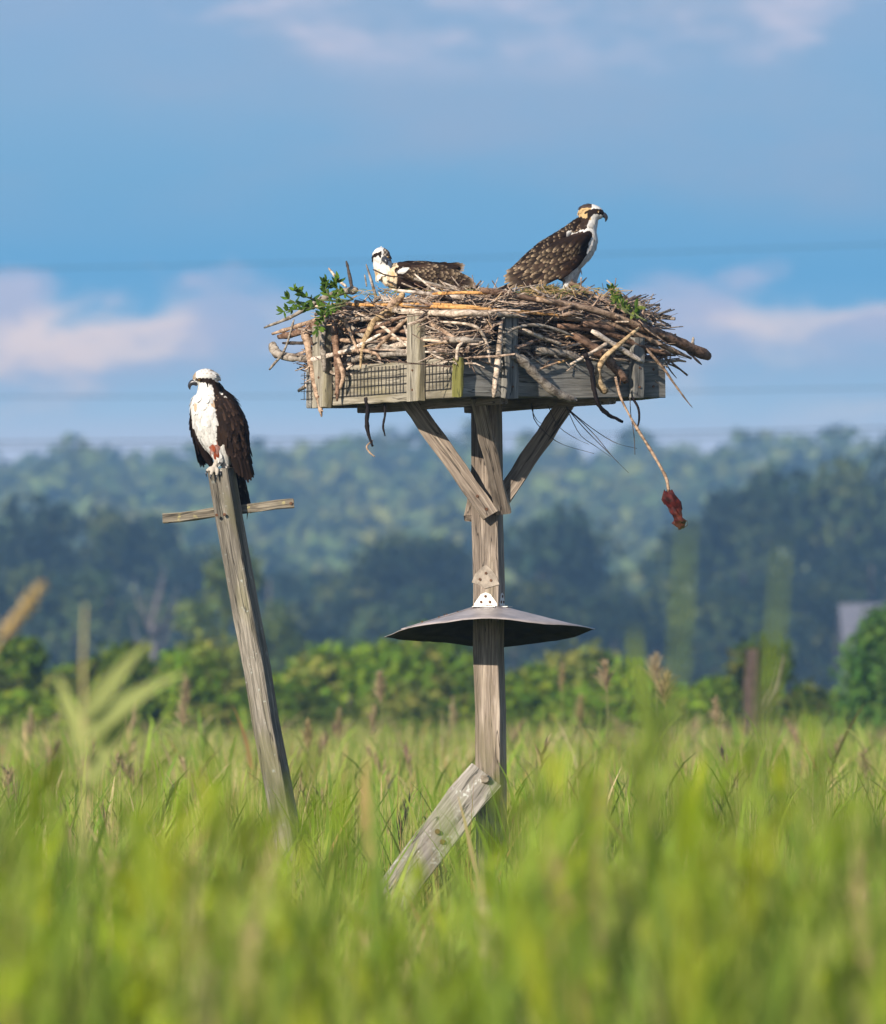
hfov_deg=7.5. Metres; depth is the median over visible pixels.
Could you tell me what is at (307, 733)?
plume reed
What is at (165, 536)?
broadleaf tree
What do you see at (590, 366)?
hanging strip
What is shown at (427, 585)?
broadleaf tree
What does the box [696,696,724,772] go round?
plume reed
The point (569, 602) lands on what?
broadleaf tree
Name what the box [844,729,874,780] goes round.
plume reed
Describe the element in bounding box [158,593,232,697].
young tree
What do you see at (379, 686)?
plume reed
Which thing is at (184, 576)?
broadleaf tree
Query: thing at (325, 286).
leafy sprig
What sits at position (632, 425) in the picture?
hanging thread
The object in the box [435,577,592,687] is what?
broadleaf tree
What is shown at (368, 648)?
shrub
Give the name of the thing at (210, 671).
shrub
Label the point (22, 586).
broadleaf tree
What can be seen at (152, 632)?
dead tree
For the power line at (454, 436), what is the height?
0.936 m
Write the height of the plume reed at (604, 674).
2.434 m
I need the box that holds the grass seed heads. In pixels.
[0,700,885,908]
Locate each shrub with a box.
[0,633,78,707]
[0,658,26,703]
[0,688,107,751]
[31,661,93,700]
[67,637,157,722]
[103,689,175,744]
[145,655,198,728]
[150,629,246,732]
[151,691,303,746]
[225,672,283,700]
[239,684,366,742]
[273,639,384,724]
[330,636,404,723]
[342,684,474,746]
[345,620,473,731]
[444,650,473,694]
[444,676,556,734]
[471,692,616,743]
[505,660,572,718]
[524,638,642,695]
[528,685,669,743]
[579,667,683,731]
[620,687,706,742]
[679,673,773,735]
[701,632,817,738]
[740,677,849,732]
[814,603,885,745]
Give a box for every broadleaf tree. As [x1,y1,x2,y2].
[0,492,76,638]
[0,585,22,637]
[2,562,107,685]
[17,500,127,660]
[18,562,162,676]
[46,505,179,654]
[80,595,178,665]
[100,511,189,643]
[136,541,257,648]
[202,570,324,660]
[241,602,351,712]
[300,570,333,627]
[301,562,394,638]
[310,530,471,699]
[310,593,375,695]
[344,587,455,659]
[375,579,472,674]
[419,535,472,724]
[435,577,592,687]
[503,500,634,667]
[507,584,625,686]
[553,577,650,657]
[558,594,680,683]
[617,580,713,687]
[634,549,686,629]
[635,515,753,682]
[661,577,782,699]
[686,467,839,710]
[696,490,742,602]
[706,573,814,670]
[748,452,885,601]
[752,578,864,710]
[812,542,885,689]
[828,447,885,597]
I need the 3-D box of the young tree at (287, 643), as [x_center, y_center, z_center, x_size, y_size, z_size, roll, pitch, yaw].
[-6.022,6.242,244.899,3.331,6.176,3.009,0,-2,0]
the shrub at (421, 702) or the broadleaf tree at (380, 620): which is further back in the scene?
the broadleaf tree at (380, 620)
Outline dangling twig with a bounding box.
[614,377,686,530]
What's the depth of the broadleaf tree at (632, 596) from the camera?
500.05 m
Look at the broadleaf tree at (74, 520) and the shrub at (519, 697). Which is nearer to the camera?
the shrub at (519, 697)
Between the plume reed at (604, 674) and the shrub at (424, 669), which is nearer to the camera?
the plume reed at (604, 674)
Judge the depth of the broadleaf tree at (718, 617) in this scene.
408.78 m
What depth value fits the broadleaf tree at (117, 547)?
499.44 m
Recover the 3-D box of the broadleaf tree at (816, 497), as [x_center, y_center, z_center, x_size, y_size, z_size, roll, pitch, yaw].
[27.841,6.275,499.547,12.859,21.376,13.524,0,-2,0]
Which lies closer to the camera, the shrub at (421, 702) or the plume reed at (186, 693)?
the plume reed at (186, 693)
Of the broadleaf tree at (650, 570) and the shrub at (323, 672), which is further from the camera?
the broadleaf tree at (650, 570)
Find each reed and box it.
[0,581,47,643]
[10,707,39,772]
[56,604,188,1005]
[122,705,139,757]
[161,695,195,758]
[168,674,191,756]
[286,717,319,795]
[317,706,346,768]
[360,670,392,761]
[360,737,372,964]
[432,695,459,771]
[541,661,568,755]
[559,693,587,753]
[585,658,615,755]
[631,625,683,1023]
[635,651,671,730]
[650,670,674,745]
[665,517,688,1023]
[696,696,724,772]
[755,533,784,1023]
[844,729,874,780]
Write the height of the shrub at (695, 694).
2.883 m
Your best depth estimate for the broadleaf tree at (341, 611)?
429.38 m
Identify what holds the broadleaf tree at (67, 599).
on the ground
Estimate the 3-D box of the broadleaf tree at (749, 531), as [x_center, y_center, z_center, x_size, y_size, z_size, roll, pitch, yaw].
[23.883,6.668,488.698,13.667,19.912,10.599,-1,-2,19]
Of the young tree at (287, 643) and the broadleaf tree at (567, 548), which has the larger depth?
the broadleaf tree at (567, 548)
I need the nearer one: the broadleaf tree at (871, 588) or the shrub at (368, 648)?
the shrub at (368, 648)
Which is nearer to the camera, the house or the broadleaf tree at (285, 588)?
the house
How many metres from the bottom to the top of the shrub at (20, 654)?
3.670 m
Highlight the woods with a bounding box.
[0,416,885,719]
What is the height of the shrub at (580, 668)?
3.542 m
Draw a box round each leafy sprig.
[276,271,353,337]
[606,283,647,321]
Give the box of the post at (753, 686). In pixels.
[743,649,783,739]
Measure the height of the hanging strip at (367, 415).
0.221 m
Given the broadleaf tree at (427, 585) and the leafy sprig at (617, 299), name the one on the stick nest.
the leafy sprig at (617, 299)
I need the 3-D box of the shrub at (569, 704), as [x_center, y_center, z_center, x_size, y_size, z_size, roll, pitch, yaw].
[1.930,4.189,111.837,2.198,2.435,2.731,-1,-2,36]
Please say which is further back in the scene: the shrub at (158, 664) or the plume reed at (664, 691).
the shrub at (158, 664)
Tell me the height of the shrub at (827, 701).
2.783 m
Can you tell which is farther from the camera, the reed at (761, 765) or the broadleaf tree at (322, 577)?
the broadleaf tree at (322, 577)
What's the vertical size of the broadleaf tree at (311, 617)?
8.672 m
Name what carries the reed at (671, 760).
on the ground
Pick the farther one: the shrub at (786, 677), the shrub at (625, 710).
the shrub at (786, 677)
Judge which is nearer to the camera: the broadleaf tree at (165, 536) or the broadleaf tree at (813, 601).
the broadleaf tree at (813, 601)
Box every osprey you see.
[188,369,254,517]
[371,246,479,291]
[499,203,607,291]
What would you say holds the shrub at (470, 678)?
on the ground
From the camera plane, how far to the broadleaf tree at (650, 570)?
519.55 m
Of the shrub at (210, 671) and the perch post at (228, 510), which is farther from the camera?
the shrub at (210, 671)
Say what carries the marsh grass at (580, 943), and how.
on the ground
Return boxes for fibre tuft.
[531,403,636,472]
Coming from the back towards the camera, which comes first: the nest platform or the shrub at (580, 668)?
the shrub at (580, 668)
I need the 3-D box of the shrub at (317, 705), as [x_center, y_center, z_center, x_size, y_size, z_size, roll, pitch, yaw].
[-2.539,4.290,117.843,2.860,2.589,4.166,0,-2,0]
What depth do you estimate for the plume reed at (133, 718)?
61.97 m
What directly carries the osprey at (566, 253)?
on the stick nest
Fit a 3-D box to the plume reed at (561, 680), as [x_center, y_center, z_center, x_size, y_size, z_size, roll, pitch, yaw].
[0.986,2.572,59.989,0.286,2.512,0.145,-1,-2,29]
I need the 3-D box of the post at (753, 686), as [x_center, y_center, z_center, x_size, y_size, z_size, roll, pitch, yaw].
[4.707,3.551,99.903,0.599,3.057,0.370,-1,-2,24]
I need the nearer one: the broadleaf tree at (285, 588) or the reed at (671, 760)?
the reed at (671, 760)
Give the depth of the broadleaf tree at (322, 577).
539.07 m
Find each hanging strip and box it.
[364,397,373,446]
[382,403,385,435]
[583,352,622,422]
[631,397,639,425]
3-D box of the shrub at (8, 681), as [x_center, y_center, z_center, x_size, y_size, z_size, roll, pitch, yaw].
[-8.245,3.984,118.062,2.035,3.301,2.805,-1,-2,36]
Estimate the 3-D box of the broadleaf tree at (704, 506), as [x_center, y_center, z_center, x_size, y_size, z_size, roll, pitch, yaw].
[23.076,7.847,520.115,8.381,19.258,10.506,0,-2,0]
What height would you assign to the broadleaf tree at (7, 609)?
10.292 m
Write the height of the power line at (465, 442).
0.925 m
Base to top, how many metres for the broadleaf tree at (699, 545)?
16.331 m
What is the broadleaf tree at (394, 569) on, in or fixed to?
on the ground
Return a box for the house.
[834,604,884,715]
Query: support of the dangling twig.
hanging from the stick nest
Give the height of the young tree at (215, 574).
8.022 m
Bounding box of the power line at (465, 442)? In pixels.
[45,433,885,447]
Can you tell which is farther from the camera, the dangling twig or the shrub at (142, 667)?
the shrub at (142, 667)
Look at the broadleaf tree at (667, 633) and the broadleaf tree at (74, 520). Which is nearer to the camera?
the broadleaf tree at (667, 633)
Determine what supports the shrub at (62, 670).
on the ground
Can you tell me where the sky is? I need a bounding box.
[0,0,885,467]
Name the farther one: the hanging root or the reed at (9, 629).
the hanging root
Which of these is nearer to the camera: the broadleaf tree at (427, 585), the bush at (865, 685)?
the bush at (865, 685)
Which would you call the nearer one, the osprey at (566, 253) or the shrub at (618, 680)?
the osprey at (566, 253)
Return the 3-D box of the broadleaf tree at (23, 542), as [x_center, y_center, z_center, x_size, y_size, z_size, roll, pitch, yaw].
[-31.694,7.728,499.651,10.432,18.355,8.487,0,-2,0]
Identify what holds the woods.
on the hills
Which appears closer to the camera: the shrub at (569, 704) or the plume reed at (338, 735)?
the plume reed at (338, 735)
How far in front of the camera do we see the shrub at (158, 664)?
127.68 m
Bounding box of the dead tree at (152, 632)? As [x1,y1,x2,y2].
[131,564,178,670]
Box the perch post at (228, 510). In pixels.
[162,467,299,885]
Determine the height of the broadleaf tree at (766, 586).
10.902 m
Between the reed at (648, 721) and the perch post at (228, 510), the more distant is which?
the perch post at (228, 510)
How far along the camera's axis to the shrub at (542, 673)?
123.34 m
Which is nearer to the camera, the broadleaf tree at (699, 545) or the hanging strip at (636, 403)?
the hanging strip at (636, 403)
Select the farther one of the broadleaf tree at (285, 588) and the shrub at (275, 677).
the broadleaf tree at (285, 588)
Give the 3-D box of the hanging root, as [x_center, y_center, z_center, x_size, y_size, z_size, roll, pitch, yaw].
[-0.319,-0.280,29.770,0.041,0.076,0.009,0,-2,0]
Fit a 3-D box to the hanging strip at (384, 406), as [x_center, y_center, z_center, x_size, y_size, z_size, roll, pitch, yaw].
[-0.259,-0.419,29.725,0.019,0.172,0.014,0,-2,0]
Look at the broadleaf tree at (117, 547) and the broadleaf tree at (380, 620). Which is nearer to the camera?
the broadleaf tree at (380, 620)
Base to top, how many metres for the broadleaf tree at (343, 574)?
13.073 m
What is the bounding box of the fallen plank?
[383,764,495,925]
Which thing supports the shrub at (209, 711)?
on the ground
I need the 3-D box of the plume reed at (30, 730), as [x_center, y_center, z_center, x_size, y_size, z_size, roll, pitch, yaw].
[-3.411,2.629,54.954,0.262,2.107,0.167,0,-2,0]
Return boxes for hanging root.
[366,440,374,456]
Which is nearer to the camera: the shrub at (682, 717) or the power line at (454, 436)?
the shrub at (682, 717)
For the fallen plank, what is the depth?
29.69 m
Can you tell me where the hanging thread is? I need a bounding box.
[629,397,634,451]
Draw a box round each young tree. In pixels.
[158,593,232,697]
[183,546,285,691]
[261,599,307,704]
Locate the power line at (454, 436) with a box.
[0,427,885,442]
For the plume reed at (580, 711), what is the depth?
57.97 m
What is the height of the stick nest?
0.688 m
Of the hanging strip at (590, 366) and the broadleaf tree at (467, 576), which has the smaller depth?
the hanging strip at (590, 366)
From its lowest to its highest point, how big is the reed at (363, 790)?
2.030 m
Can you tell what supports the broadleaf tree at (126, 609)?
on the ground
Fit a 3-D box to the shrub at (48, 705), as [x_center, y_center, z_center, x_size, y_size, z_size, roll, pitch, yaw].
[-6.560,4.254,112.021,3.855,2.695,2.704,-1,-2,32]
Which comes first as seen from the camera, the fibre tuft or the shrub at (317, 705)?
the fibre tuft
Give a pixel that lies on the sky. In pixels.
(153, 134)
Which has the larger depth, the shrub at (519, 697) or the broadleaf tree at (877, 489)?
the broadleaf tree at (877, 489)
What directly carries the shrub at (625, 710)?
on the ground
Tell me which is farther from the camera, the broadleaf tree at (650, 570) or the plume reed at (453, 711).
the broadleaf tree at (650, 570)
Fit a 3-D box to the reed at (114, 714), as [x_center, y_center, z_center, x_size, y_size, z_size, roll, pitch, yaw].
[-0.643,1.337,13.497,0.268,2.304,0.121,0,-2,0]
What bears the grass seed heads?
on the ground
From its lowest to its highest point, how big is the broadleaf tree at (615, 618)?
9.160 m
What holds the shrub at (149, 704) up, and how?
on the ground
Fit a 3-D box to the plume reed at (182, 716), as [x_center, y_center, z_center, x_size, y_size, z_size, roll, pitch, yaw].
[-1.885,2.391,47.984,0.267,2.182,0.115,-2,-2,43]
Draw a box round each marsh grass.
[0,707,885,1023]
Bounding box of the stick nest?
[264,261,711,416]
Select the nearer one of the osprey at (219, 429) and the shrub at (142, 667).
the osprey at (219, 429)
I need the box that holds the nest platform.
[301,309,665,883]
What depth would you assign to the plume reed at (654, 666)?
49.98 m
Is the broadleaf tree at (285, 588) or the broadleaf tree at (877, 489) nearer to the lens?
the broadleaf tree at (285, 588)

